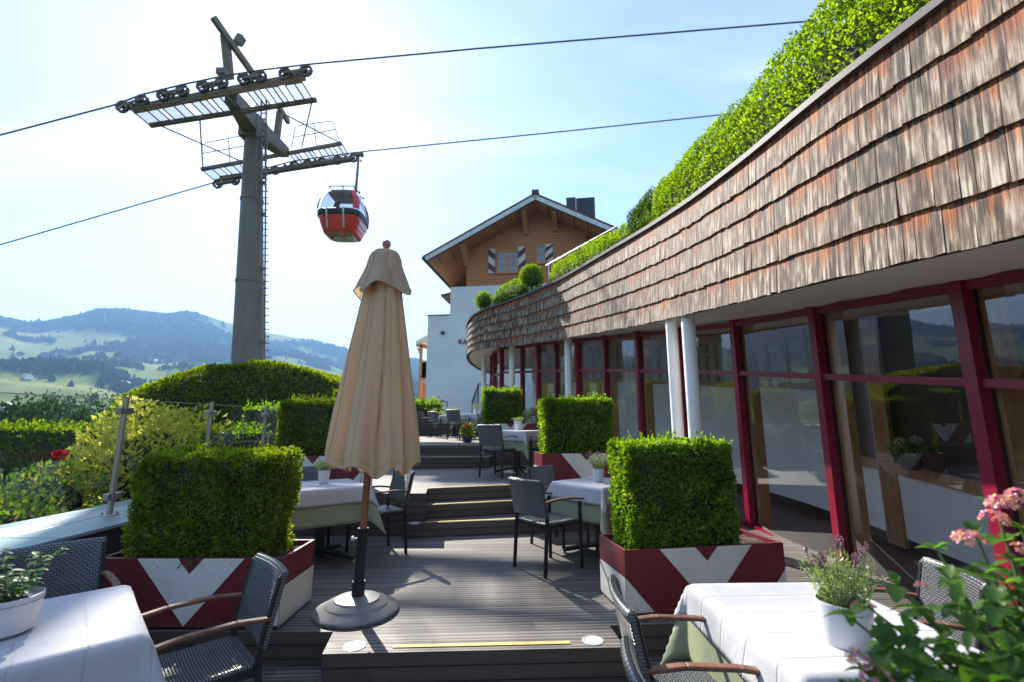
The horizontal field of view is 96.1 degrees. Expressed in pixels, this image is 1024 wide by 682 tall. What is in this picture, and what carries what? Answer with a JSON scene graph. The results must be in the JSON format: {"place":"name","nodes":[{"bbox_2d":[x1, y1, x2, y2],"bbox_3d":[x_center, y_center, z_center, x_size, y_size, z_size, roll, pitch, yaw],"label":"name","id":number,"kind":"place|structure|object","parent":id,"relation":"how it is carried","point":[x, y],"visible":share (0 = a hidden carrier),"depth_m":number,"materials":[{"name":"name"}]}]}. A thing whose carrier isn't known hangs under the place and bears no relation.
{"place":"outdoors","nodes":[
{"label":"outdoors","id":0,"kind":"place"},
{"bbox_2d":[0,308,426,419],"bbox_3d":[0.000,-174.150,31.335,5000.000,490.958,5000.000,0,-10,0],"label":"terrain","id":1,"kind":"structure","parent":0,"point":[66,338],"depth_m":826.18,"materials":[{"name":"plant"}]},
{"bbox_2d":[0,403,49,425],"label":"broadleaf tree","id":2,"kind":"object","parent":1,"relation":"on","point":[25,417],"visible":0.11,"depth_m":40.02,"materials":[{"name":"green plant"}]},
{"bbox_2d":[0,391,83,425],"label":"broadleaf tree","id":3,"kind":"object","parent":1,"relation":"on","point":[48,407],"visible":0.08,"depth_m":42.61,"materials":[{"name":"green plant"}]},
{"bbox_2d":[35,387,77,418],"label":"broadleaf tree","id":4,"kind":"object","parent":1,"relation":"on","point":[52,398],"visible":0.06,"depth_m":98.98,"materials":[{"name":"green plant"}]},
{"bbox_2d":[17,395,109,425],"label":"broadleaf tree","id":5,"kind":"object","parent":1,"relation":"on","point":[73,405],"visible":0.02,"depth_m":48.62,"materials":[{"name":"green plant"}]},
{"bbox_2d":[58,408,105,427],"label":"broadleaf tree","id":6,"kind":"object","parent":1,"relation":"on","point":[78,417],"visible":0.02,"depth_m":41.45,"materials":[{"name":"green plant"}]},
{"bbox_2d":[70,384,113,414],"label":"broadleaf tree","id":7,"kind":"object","parent":1,"relation":"on","point":[89,399],"visible":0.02,"depth_m":80.16,"materials":[{"name":"green plant"}]},
{"bbox_2d":[0,306,425,399],"bbox_3d":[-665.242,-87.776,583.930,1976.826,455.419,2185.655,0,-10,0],"label":"forest","id":8,"kind":"object","parent":1,"relation":"on","point":[42,363],"visible":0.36,"depth_m":976.05,"materials":[{"name":"plant"}]},
{"bbox_2d":[115,16,357,363],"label":"cable car tower","id":9,"kind":"structure","parent":1,"relation":"on","point":[257,134],"depth_m":18.16,"materials":[{"name":"metal"}]},
{"bbox_2d":[0,114,726,244],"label":"haul rope","id":10,"kind":"object","parent":9,"relation":"attached to","point":[362,151],"visible":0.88,"depth_m":22.60,"materials":[{"name":"metal"}]},
{"bbox_2d":[317,152,368,242],"bbox_3d":[-7.990,-7.025,22.078,2.076,4.568,2.106,0,-10,0],"label":"gondola cabin","id":11,"kind":"object","parent":10,"relation":"hanging from","point":[338,223],"visible":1,"depth_m":21.27,"materials":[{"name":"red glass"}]},
{"bbox_2d":[0,17,849,135],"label":"haul rope","id":12,"kind":"object","parent":9,"relation":"attached to","point":[89,111],"visible":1,"depth_m":17.19,"materials":[{"name":"metal"}]},
{"bbox_2d":[416,335,426,401],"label":"timber pavilion","id":13,"kind":"structure","parent":1,"relation":"on","point":[421,343],"depth_m":26.12,"materials":[{"name":"brown wood"}]},
{"bbox_2d":[421,189,625,423],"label":"chalet house","id":14,"kind":"structure","parent":1,"relation":"on","point":[491,255],"depth_m":23.12,"materials":[{"name":"paint"}]},
{"bbox_2d":[495,250,519,273],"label":"window","id":15,"kind":"structure","parent":14,"relation":"in","point":[507,260],"depth_m":23.34,"materials":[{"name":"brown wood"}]},
{"bbox_2d":[535,245,546,263],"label":"window","id":16,"kind":"structure","parent":14,"relation":"in","point":[540,249],"depth_m":23.17,"materials":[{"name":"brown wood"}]},
{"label":"garden bed","id":17,"kind":"structure","parent":1,"relation":"on","visible":0},
{"bbox_2d":[0,483,78,524],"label":"rose bush","id":18,"kind":"object","parent":17,"relation":"on","point":[15,511],"visible":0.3,"depth_m":4.62,"materials":[{"name":"green plant"}]},
{"bbox_2d":[0,456,120,515],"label":"leafy perennial","id":19,"kind":"object","parent":17,"relation":"on","point":[74,495],"visible":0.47,"depth_m":5.44,"materials":[{"name":"green plant"}]},
{"bbox_2d":[51,449,69,494],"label":"red poppy","id":20,"kind":"object","parent":17,"relation":"on","point":[58,454],"visible":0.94,"depth_m":5.42,"materials":[{"name":"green plant"}]},
{"bbox_2d":[0,498,138,557],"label":"parapet wall","id":21,"kind":"structure","parent":17,"relation":"on","point":[80,524],"depth_m":3.54,"materials":[{"name":"paint"}]},
{"bbox_2d":[0,392,276,516],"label":"glass railing","id":22,"kind":"object","parent":21,"relation":"on","point":[112,495],"visible":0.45,"depth_m":4.04,"materials":[{"name":"metal"}]},
{"bbox_2d":[0,418,162,505],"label":"clipped hedge","id":23,"kind":"object","parent":17,"relation":"on","point":[25,445],"visible":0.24,"depth_m":9.26,"materials":[{"name":"green plant"}]},
{"bbox_2d":[52,395,231,509],"bbox_3d":[-5.055,1.845,6.482,2.305,2.150,1.994,0,-10,0],"label":"golden shrub","id":24,"kind":"object","parent":17,"relation":"on","point":[135,449],"visible":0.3,"depth_m":6.16,"materials":[{"name":"yellow plant"}]},
{"bbox_2d":[97,358,341,445],"bbox_3d":[-6.853,2.415,11.739,8.586,3.883,1.749,0,-10,0],"label":"arched hedge","id":25,"kind":"object","parent":17,"relation":"on","point":[237,385],"visible":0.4,"depth_m":11.35,"materials":[{"name":"green plant"}]},
{"bbox_2d":[200,420,276,449],"bbox_3d":[-3.997,2.046,6.656,0.991,1.783,0.799,0,-10,0],"label":"clipped shrub","id":26,"kind":"object","parent":17,"relation":"on","point":[235,439],"visible":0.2,"depth_m":6.55,"materials":[{"name":"green plant"}]},
{"bbox_2d":[241,398,279,432],"bbox_3d":[-4.019,2.015,7.466,0.746,2.150,0.828,0,-10,0],"label":"clipped shrub","id":27,"kind":"object","parent":17,"relation":"on","point":[253,413],"visible":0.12,"depth_m":7.39,"materials":[{"name":"green plant"}]},
{"bbox_2d":[0,0,874,359],"label":"sky","id":28,"kind":"structure","parent":0,"point":[59,58],"materials":[{"name":"blue"}]},
{"bbox_2d":[292,465,611,534],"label":"deck","id":29,"kind":"structure","parent":0,"point":[440,484],"depth_m":5.69,"materials":[{"name":"wood"}]},
{"bbox_2d":[274,393,372,485],"bbox_3d":[-2.301,1.188,5.556,1.141,1.146,0.528,0,-10,0],"label":"hedge planter","id":30,"kind":"object","parent":29,"relation":"on","point":[303,424],"visible":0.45,"depth_m":5.43,"materials":[{"name":"paint"}]},
{"bbox_2d":[413,455,492,467],"bbox_3d":[-1.230,2.187,8.355,1.805,0.186,0.452,1,-10,-7],"label":"step","id":31,"kind":"object","parent":29,"relation":"on","point":[468,461],"visible":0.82,"depth_m":8.16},
{"bbox_2d":[477,424,517,477],"bbox_3d":[-0.219,1.648,6.955,0.440,0.761,0.551,-6,-12,30],"label":"wicker armchair","id":32,"kind":"object","parent":29,"relation":"on","point":[490,434],"visible":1,"depth_m":6.81,"materials":[{"name":"grey wicker"}]},
{"bbox_2d":[496,451,527,474],"bbox_3d":[0.080,1.783,7.421,0.620,0.658,0.620,-6,-12,29],"label":"bistro table","id":33,"kind":"object","parent":29,"relation":"on","point":[520,470],"visible":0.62,"depth_m":7.35,"materials":[{"name":"metal"}]},
{"bbox_2d":[482,441,538,460],"bbox_3d":[0.080,1.669,7.442,0.901,0.434,0.901,-6,-12,29],"label":"green tablecloth","id":34,"kind":"object","parent":33,"relation":"on","point":[523,447],"visible":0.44,"depth_m":7.08,"materials":[{"name":"green fabric"}]},
{"bbox_2d":[502,430,540,444],"bbox_3d":[0.080,1.564,7.461,0.810,0.227,0.810,-6,-12,29],"label":"white tablecloth","id":35,"kind":"object","parent":34,"relation":"on","point":[523,436],"visible":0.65,"depth_m":7.13,"materials":[{"name":"fabric"}]},
{"bbox_2d":[512,417,523,429],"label":"potted lavender","id":36,"kind":"object","parent":35,"relation":"on","point":[518,423],"visible":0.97,"depth_m":7.55,"materials":[{"name":"white ceramic"}]},
{"bbox_2d":[530,435,538,466],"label":"wicker armchair","id":37,"kind":"object","parent":29,"relation":"on","point":[533,449],"visible":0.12,"depth_m":7.06,"materials":[{"name":"black wicker"}]},
{"bbox_2d":[534,391,614,480],"bbox_3d":[0.906,1.254,6.042,1.154,1.187,0.559,2,-10,-10],"label":"hedge planter","id":38,"kind":"object","parent":29,"relation":"on","point":[572,431],"visible":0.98,"depth_m":5.89,"materials":[{"name":"paint"}]},
{"bbox_2d":[241,656,690,681],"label":"deck","id":39,"kind":"structure","parent":0,"point":[291,673],"depth_m":2.63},
{"bbox_2d":[0,536,120,598],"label":"wicker armchair","id":40,"kind":"object","parent":39,"relation":"on","point":[79,567],"visible":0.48,"depth_m":2.50,"materials":[{"name":"grey wicker"}]},
{"bbox_2d":[141,552,288,681],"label":"wicker armchair","id":41,"kind":"object","parent":39,"relation":"on","point":[231,658],"visible":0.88,"depth_m":2.01,"materials":[{"name":"grey wicker"}]},
{"bbox_2d":[620,635,644,681],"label":"wicker armchair","id":42,"kind":"object","parent":39,"relation":"on","point":[631,662],"visible":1,"depth_m":1.29,"materials":[{"name":"black wicker"}]},
{"bbox_2d":[608,574,759,681],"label":"wicker armchair","id":43,"kind":"object","parent":39,"relation":"on","point":[629,620],"visible":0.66,"depth_m":1.60,"materials":[{"name":"grey wicker"}]},
{"bbox_2d":[852,556,990,651],"bbox_3d":[1.757,1.406,2.055,0.551,0.761,0.440,-2,-10,12],"label":"wicker armchair","id":44,"kind":"object","parent":39,"relation":"on","point":[928,574],"visible":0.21,"depth_m":2.12,"materials":[{"name":"grey wicker"}]},
{"bbox_2d":[823,487,1023,681],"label":"flowering lantana","id":45,"kind":"object","parent":39,"relation":"on","point":[1004,662],"visible":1,"depth_m":0.79,"materials":[{"name":"plant"}]},
{"bbox_2d":[419,436,533,464],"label":"top deck","id":46,"kind":"structure","parent":0,"point":[440,446],"depth_m":8.73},
{"bbox_2d":[418,412,436,436],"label":"wicker armchair","id":47,"kind":"object","parent":46,"relation":"on","point":[422,417],"visible":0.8,"depth_m":14.69,"materials":[{"name":"grey wicker"}]},
{"bbox_2d":[415,396,443,417],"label":"clipped hedge","id":48,"kind":"object","parent":46,"relation":"on","point":[432,404],"visible":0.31,"depth_m":16.68,"materials":[{"name":"green plant"}]},
{"bbox_2d":[428,411,448,437],"bbox_3d":[-2.207,2.494,13.749,0.440,0.761,0.551,-10,-14,44],"label":"wicker armchair","id":49,"kind":"object","parent":46,"relation":"on","point":[432,416],"visible":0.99,"depth_m":13.62,"materials":[{"name":"grey wicker"}]},
{"bbox_2d":[417,418,477,435],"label":"planter wall","id":50,"kind":"structure","parent":46,"relation":"on","point":[443,429],"depth_m":15.46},
{"bbox_2d":[446,409,470,439],"bbox_3d":[-1.399,2.160,11.893,0.440,0.761,0.551,-6,-12,30],"label":"wicker armchair","id":51,"kind":"object","parent":46,"relation":"on","point":[453,415],"visible":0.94,"depth_m":11.73,"materials":[{"name":"grey wicker"}]},
{"bbox_2d":[459,422,474,442],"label":"potted flowers","id":52,"kind":"object","parent":46,"relation":"on","point":[466,436],"visible":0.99,"depth_m":10.02,"materials":[{"name":"green plant"}]},
{"bbox_2d":[471,383,508,413],"bbox_3d":[-0.679,2.473,17.622,1.842,1.714,0.210,4,-11,-19],"label":"stair railing","id":53,"kind":"object","parent":46,"relation":"on","point":[476,395],"visible":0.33,"depth_m":17.45,"materials":[{"name":"metal"}]},
{"bbox_2d":[480,385,538,429],"bbox_3d":[-0.063,1.479,9.384,1.162,1.188,0.590,1,-10,-8],"label":"hedge planter","id":54,"kind":"object","parent":46,"relation":"on","point":[502,407],"visible":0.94,"depth_m":9.24,"materials":[{"name":"paint"}]},
{"bbox_2d":[522,406,539,423],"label":"potted flowers","id":55,"kind":"object","parent":46,"relation":"on","point":[527,416],"visible":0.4,"depth_m":9.74,"materials":[{"name":"green plant"}]},
{"bbox_2d":[466,0,1023,646],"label":"restaurant building","id":56,"kind":"structure","parent":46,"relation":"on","point":[812,306],"depth_m":4.25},
{"bbox_2d":[474,291,493,309],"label":"roof shrub","id":57,"kind":"object","parent":56,"relation":"on","point":[482,299],"visible":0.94,"depth_m":12.09,"materials":[{"name":"green plant"}]},
{"bbox_2d":[491,351,495,388],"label":"window","id":58,"kind":"structure","parent":56,"relation":"in","point":[493,354],"depth_m":13.04,"materials":[{"name":"red metal"}]},
{"bbox_2d":[494,347,503,388],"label":"window","id":59,"kind":"structure","parent":56,"relation":"in","point":[499,356],"depth_m":12.27,"materials":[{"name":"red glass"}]},
{"bbox_2d":[493,278,529,304],"bbox_3d":[0.010,-1.204,11.828,1.068,0.812,0.576,-6,-12,31],"label":"roof hedge","id":60,"kind":"object","parent":56,"relation":"on","point":[511,291],"visible":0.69,"depth_m":11.69,"materials":[{"name":"green plant"}]},
{"bbox_2d":[502,346,524,423],"bbox_3d":[0.035,1.379,11.890,0.689,2.530,0.127,-8,-13,38],"label":"window","id":61,"kind":"structure","parent":56,"relation":"in","point":[522,350],"depth_m":11.78,"materials":[{"name":"red metal"}]},
{"bbox_2d":[522,343,540,425],"bbox_3d":[0.458,1.294,11.343,0.119,2.509,0.750,6,-12,-31],"label":"window","id":62,"kind":"structure","parent":56,"relation":"in","point":[537,348],"depth_m":11.15,"materials":[{"name":"red metal"}]},
{"bbox_2d":[519,263,544,290],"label":"roof shrub","id":63,"kind":"object","parent":56,"relation":"on","point":[532,275],"visible":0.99,"depth_m":11.09,"materials":[{"name":"green plant"}]},
{"bbox_2d":[538,341,559,397],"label":"window","id":64,"kind":"structure","parent":56,"relation":"in","point":[555,346],"depth_m":10.61,"materials":[{"name":"red metal"}]},
{"bbox_2d":[556,338,581,397],"bbox_3d":[1.211,1.222,10.009,0.120,2.626,0.988,5,-11,-25],"label":"window","id":65,"kind":"structure","parent":56,"relation":"in","point":[578,363],"depth_m":9.70,"materials":[{"name":"red metal"}]},
{"bbox_2d":[546,226,617,282],"bbox_3d":[1.522,-1.786,10.533,0.032,0.790,2.638,6,-12,-29],"label":"roof rail","id":66,"kind":"object","parent":56,"relation":"on","point":[613,228],"visible":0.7,"depth_m":10.67,"materials":[{"name":"metal"}]},
{"bbox_2d":[549,221,637,281],"bbox_3d":[1.576,-1.632,9.017,0.687,0.981,3.560,3,-11,-16],"label":"roof hedge","id":67,"kind":"object","parent":56,"relation":"on","point":[575,262],"visible":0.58,"depth_m":8.84,"materials":[{"name":"green plant"}]},
{"bbox_2d":[578,335,609,409],"bbox_3d":[1.642,1.189,9.192,0.122,2.646,0.871,5,-11,-27],"label":"window","id":68,"kind":"structure","parent":56,"relation":"in","point":[605,352],"depth_m":8.97,"materials":[{"name":"red metal"}]},
{"bbox_2d":[604,331,646,438],"bbox_3d":[2.007,1.153,8.295,0.119,2.708,1.078,4,-11,-22],"label":"window","id":69,"kind":"structure","parent":56,"relation":"in","point":[637,340],"depth_m":7.90,"materials":[{"name":"red metal"}]},
{"bbox_2d":[633,195,655,227],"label":"feathery plant","id":70,"kind":"object","parent":56,"relation":"on","point":[649,217],"visible":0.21,"depth_m":6.37,"materials":[{"name":"green plant"}]},
{"bbox_2d":[626,186,667,235],"bbox_3d":[2.151,-1.777,6.841,0.748,0.829,0.990,1,-10,-8],"label":"roof shrub","id":71,"kind":"object","parent":56,"relation":"on","point":[643,206],"visible":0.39,"depth_m":6.75,"materials":[{"name":"green plant"}]},
{"bbox_2d":[638,327,688,437],"bbox_3d":[2.431,1.105,7.343,0.124,2.696,0.998,4,-11,-22],"label":"window","id":72,"kind":"structure","parent":56,"relation":"in","point":[662,332],"depth_m":7.03,"materials":[{"name":"red metal"}]},
{"bbox_2d":[680,320,758,528],"bbox_3d":[2.763,1.051,6.280,0.124,2.736,1.241,2,-10,-11],"label":"window","id":73,"kind":"structure","parent":56,"relation":"in","point":[742,411],"depth_m":5.70,"materials":[{"name":"red metal"}]},
{"bbox_2d":[650,0,930,220],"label":"roof hedge","id":74,"kind":"object","parent":56,"relation":"on","point":[833,52],"visible":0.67,"depth_m":3.60,"materials":[{"name":"green plant"}]},
{"bbox_2d":[734,307,853,565],"bbox_3d":[2.931,0.976,4.948,0.119,2.752,1.451,0,-10,-2],"label":"window","id":75,"kind":"structure","parent":56,"relation":"in","point":[840,522],"depth_m":4.29,"materials":[{"name":"red metal"}]},
{"bbox_2d":[887,435,932,470],"bbox_3d":[4.068,1.139,4.726,0.365,0.356,0.363,0,-10,0],"label":"flower pot","id":76,"kind":"object","parent":56,"relation":"on","point":[912,460],"visible":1,"depth_m":4.64,"materials":[{"name":"white ceramic"}]},
{"bbox_2d":[815,280,1023,646],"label":"window","id":77,"kind":"structure","parent":56,"relation":"in","point":[994,468],"depth_m":2.93,"materials":[{"name":"red metal"}]},
{"bbox_2d":[963,269,1023,388],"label":"window","id":78,"kind":"structure","parent":56,"relation":"in","point":[1012,277],"depth_m":2.80,"materials":[{"name":"red metal"}]},
{"bbox_3d":[-1.050,2.301,12.388,0.620,0.658,0.620,-6,-12,29],"label":"bistro table","id":79,"kind":"object","parent":46,"relation":"on","visible":0},
{"bbox_2d":[450,419,482,429],"bbox_3d":[-1.050,2.187,12.409,0.901,0.434,0.901,-6,-12,29],"label":"green tablecloth","id":80,"kind":"object","parent":79,"relation":"on","point":[473,421],"visible":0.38,"depth_m":12.09,"materials":[{"name":"green fabric"}]},
{"bbox_2d":[460,414,481,420],"bbox_3d":[-1.050,2.068,12.430,0.791,0.199,0.791,-6,-12,29],"label":"white tablecloth","id":81,"kind":"object","parent":80,"relation":"on","point":[476,416],"visible":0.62,"depth_m":12.08,"materials":[{"name":"fabric"}]},
{"bbox_2d":[147,524,915,681],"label":"deck","id":82,"kind":"structure","parent":0,"point":[476,608],"depth_m":2.93,"materials":[{"name":"wood"}]},
{"bbox_2d":[103,440,314,627],"bbox_3d":[-1.978,1.222,3.081,1.141,1.103,0.564,0,-10,0],"label":"hedge planter","id":83,"kind":"object","parent":82,"relation":"on","point":[208,521],"visible":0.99,"depth_m":2.92,"materials":[{"name":"paint"}]},
{"bbox_2d":[298,466,329,545],"bbox_3d":[-2.143,1.705,4.733,0.440,0.761,0.551,8,-13,-37],"label":"wicker armchair","id":84,"kind":"object","parent":82,"relation":"on","point":[310,473],"visible":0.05,"depth_m":5.00,"materials":[{"name":"grey wicker"}]},
{"bbox_2d":[314,527,355,561],"bbox_3d":[-1.771,1.672,4.259,0.640,0.658,0.660,7,-12,-35],"label":"bistro table","id":85,"kind":"object","parent":82,"relation":"on","point":[320,549],"visible":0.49,"depth_m":4.19,"materials":[{"name":"metal"}]},
{"bbox_2d":[287,502,386,535],"bbox_3d":[-1.771,1.557,4.280,0.921,0.434,0.941,7,-12,-35],"label":"green tablecloth","id":86,"kind":"object","parent":85,"relation":"on","point":[317,517],"visible":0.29,"depth_m":3.98,"materials":[{"name":"green fabric"}]},
{"bbox_2d":[294,478,379,508],"bbox_3d":[-1.771,1.439,4.301,0.811,0.199,0.831,7,-12,-35],"label":"white tablecloth","id":87,"kind":"object","parent":86,"relation":"on","point":[333,492],"visible":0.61,"depth_m":4.07,"materials":[{"name":"fabric"}]},
{"bbox_2d":[312,460,330,483],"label":"potted lavender","id":88,"kind":"object","parent":87,"relation":"on","point":[323,473],"visible":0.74,"depth_m":4.32,"materials":[{"name":"white ceramic"}]},
{"bbox_2d":[343,640,365,651],"bbox_3d":[-0.876,1.700,2.565,0.124,0.008,0.124,0,-10,0],"label":"floor light","id":89,"kind":"object","parent":82,"relation":"in","point":[352,646],"visible":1,"depth_m":2.56,"materials":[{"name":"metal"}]},
{"bbox_2d":[312,527,398,629],"bbox_3d":[-1.025,1.525,3.079,0.544,0.524,0.544,0,-10,0],"label":"parasol stand","id":90,"kind":"object","parent":82,"relation":"on","point":[358,606],"visible":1,"depth_m":2.95,"materials":[{"name":"concrete"}]},
{"bbox_2d":[324,240,420,528],"bbox_3d":[-0.958,0.362,3.282,0.649,2.292,0.596,-6,-12,32],"label":"closed parasol","id":91,"kind":"object","parent":90,"relation":"in","point":[373,432],"visible":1,"depth_m":3.13,"materials":[{"name":"beige fabric"}]},
{"bbox_2d":[345,469,414,553],"bbox_3d":[-1.280,1.661,4.491,0.551,0.761,0.440,8,-13,-38],"label":"wicker armchair","id":92,"kind":"object","parent":82,"relation":"on","point":[399,487],"visible":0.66,"depth_m":4.53,"materials":[{"name":"black wicker"}]},
{"bbox_2d":[402,513,525,537],"bbox_3d":[-0.495,2.126,5.373,1.520,0.151,0.523,2,-10,-11],"label":"step","id":93,"kind":"object","parent":82,"relation":"on","point":[474,525],"visible":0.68,"depth_m":5.13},
{"bbox_2d":[426,498,514,518],"bbox_3d":[-0.432,2.005,5.546,1.222,0.153,0.231,3,-11,-16],"label":"step","id":94,"kind":"object","parent":93,"relation":"on","point":[460,508],"visible":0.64,"depth_m":5.43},
{"bbox_2d":[508,476,583,577],"bbox_3d":[0.290,1.579,4.030,0.551,0.761,0.440,8,-13,-38],"label":"wicker armchair","id":95,"kind":"object","parent":82,"relation":"on","point":[528,496],"visible":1,"depth_m":3.94,"materials":[{"name":"black wicker"}]},
{"bbox_2d":[526,465,589,549],"bbox_3d":[0.474,1.722,4.829,0.440,0.761,0.551,10,-14,-43],"label":"wicker armchair","id":96,"kind":"object","parent":82,"relation":"on","point":[545,476],"visible":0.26,"depth_m":5.00,"materials":[{"name":"black wicker"}]},
{"bbox_2d":[562,524,600,552],"bbox_3d":[0.850,1.706,4.448,0.620,0.658,0.620,8,-13,-38],"label":"bistro table","id":97,"kind":"object","parent":82,"relation":"on","point":[596,543],"visible":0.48,"depth_m":4.40,"materials":[{"name":"metal"}]},
{"bbox_2d":[546,497,612,533],"bbox_3d":[0.850,1.591,4.469,0.901,0.434,0.901,8,-13,-38],"label":"green tablecloth","id":98,"kind":"object","parent":97,"relation":"on","point":[592,513],"visible":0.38,"depth_m":4.13,"materials":[{"name":"green fabric"}]},
{"bbox_2d":[545,477,614,514],"bbox_3d":[0.850,1.480,4.489,0.801,0.213,0.801,8,-13,-38],"label":"white tablecloth","id":99,"kind":"object","parent":98,"relation":"on","point":[589,490],"visible":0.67,"depth_m":4.27,"materials":[{"name":"fabric"}]},
{"bbox_2d":[585,450,607,481],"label":"potted lavender","id":100,"kind":"object","parent":99,"relation":"on","point":[598,472],"visible":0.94,"depth_m":4.47,"materials":[{"name":"white ceramic"}]},
{"bbox_2d":[582,635,603,645],"bbox_3d":[0.463,1.712,2.632,0.124,0.008,0.124,0,-10,0],"label":"floor light","id":101,"kind":"object","parent":82,"relation":"in","point":[593,640],"visible":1,"depth_m":2.62,"materials":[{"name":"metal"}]},
{"bbox_2d":[599,430,786,614],"bbox_3d":[1.278,1.235,3.345,1.179,1.170,0.527,2,-10,-10],"label":"hedge planter","id":102,"kind":"object","parent":82,"relation":"on","point":[675,523],"visible":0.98,"depth_m":3.17,"materials":[{"name":"paint"}]},
{"bbox_3d":[1.195,1.397,1.715,0.680,0.658,0.790,0,-10,-2],"label":"bistro table","id":103,"kind":"object","parent":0,"visible":0},
{"bbox_2d":[660,605,744,681],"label":"green tablecloth","id":104,"kind":"object","parent":103,"relation":"on","point":[690,641],"visible":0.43,"depth_m":2.02,"materials":[{"name":"green fabric"}]},
{"bbox_2d":[670,582,984,681],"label":"white tablecloth","id":105,"kind":"object","parent":104,"relation":"on","point":[771,632],"visible":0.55,"depth_m":1.72,"materials":[{"name":"fabric"}]},
{"bbox_2d":[796,535,887,652],"bbox_3d":[1.146,0.857,1.598,0.254,0.347,0.255,4,-11,-21],"label":"potted lavender","id":106,"kind":"object","parent":105,"relation":"on","point":[839,631],"visible":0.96,"depth_m":1.56,"materials":[{"name":"white ceramic"}]},
{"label":"green tablecloth","id":107,"kind":"object","parent":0,"visible":0},
{"bbox_2d":[0,585,165,681],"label":"white tablecloth","id":108,"kind":"object","parent":107,"relation":"on","point":[100,635],"visible":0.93,"depth_m":1.60,"materials":[{"name":"fabric"}]},
{"bbox_2d":[0,547,68,639],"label":"potted herb","id":109,"kind":"object","parent":108,"relation":"on","point":[20,607],"visible":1,"depth_m":1.64,"materials":[{"name":"white ceramic"}]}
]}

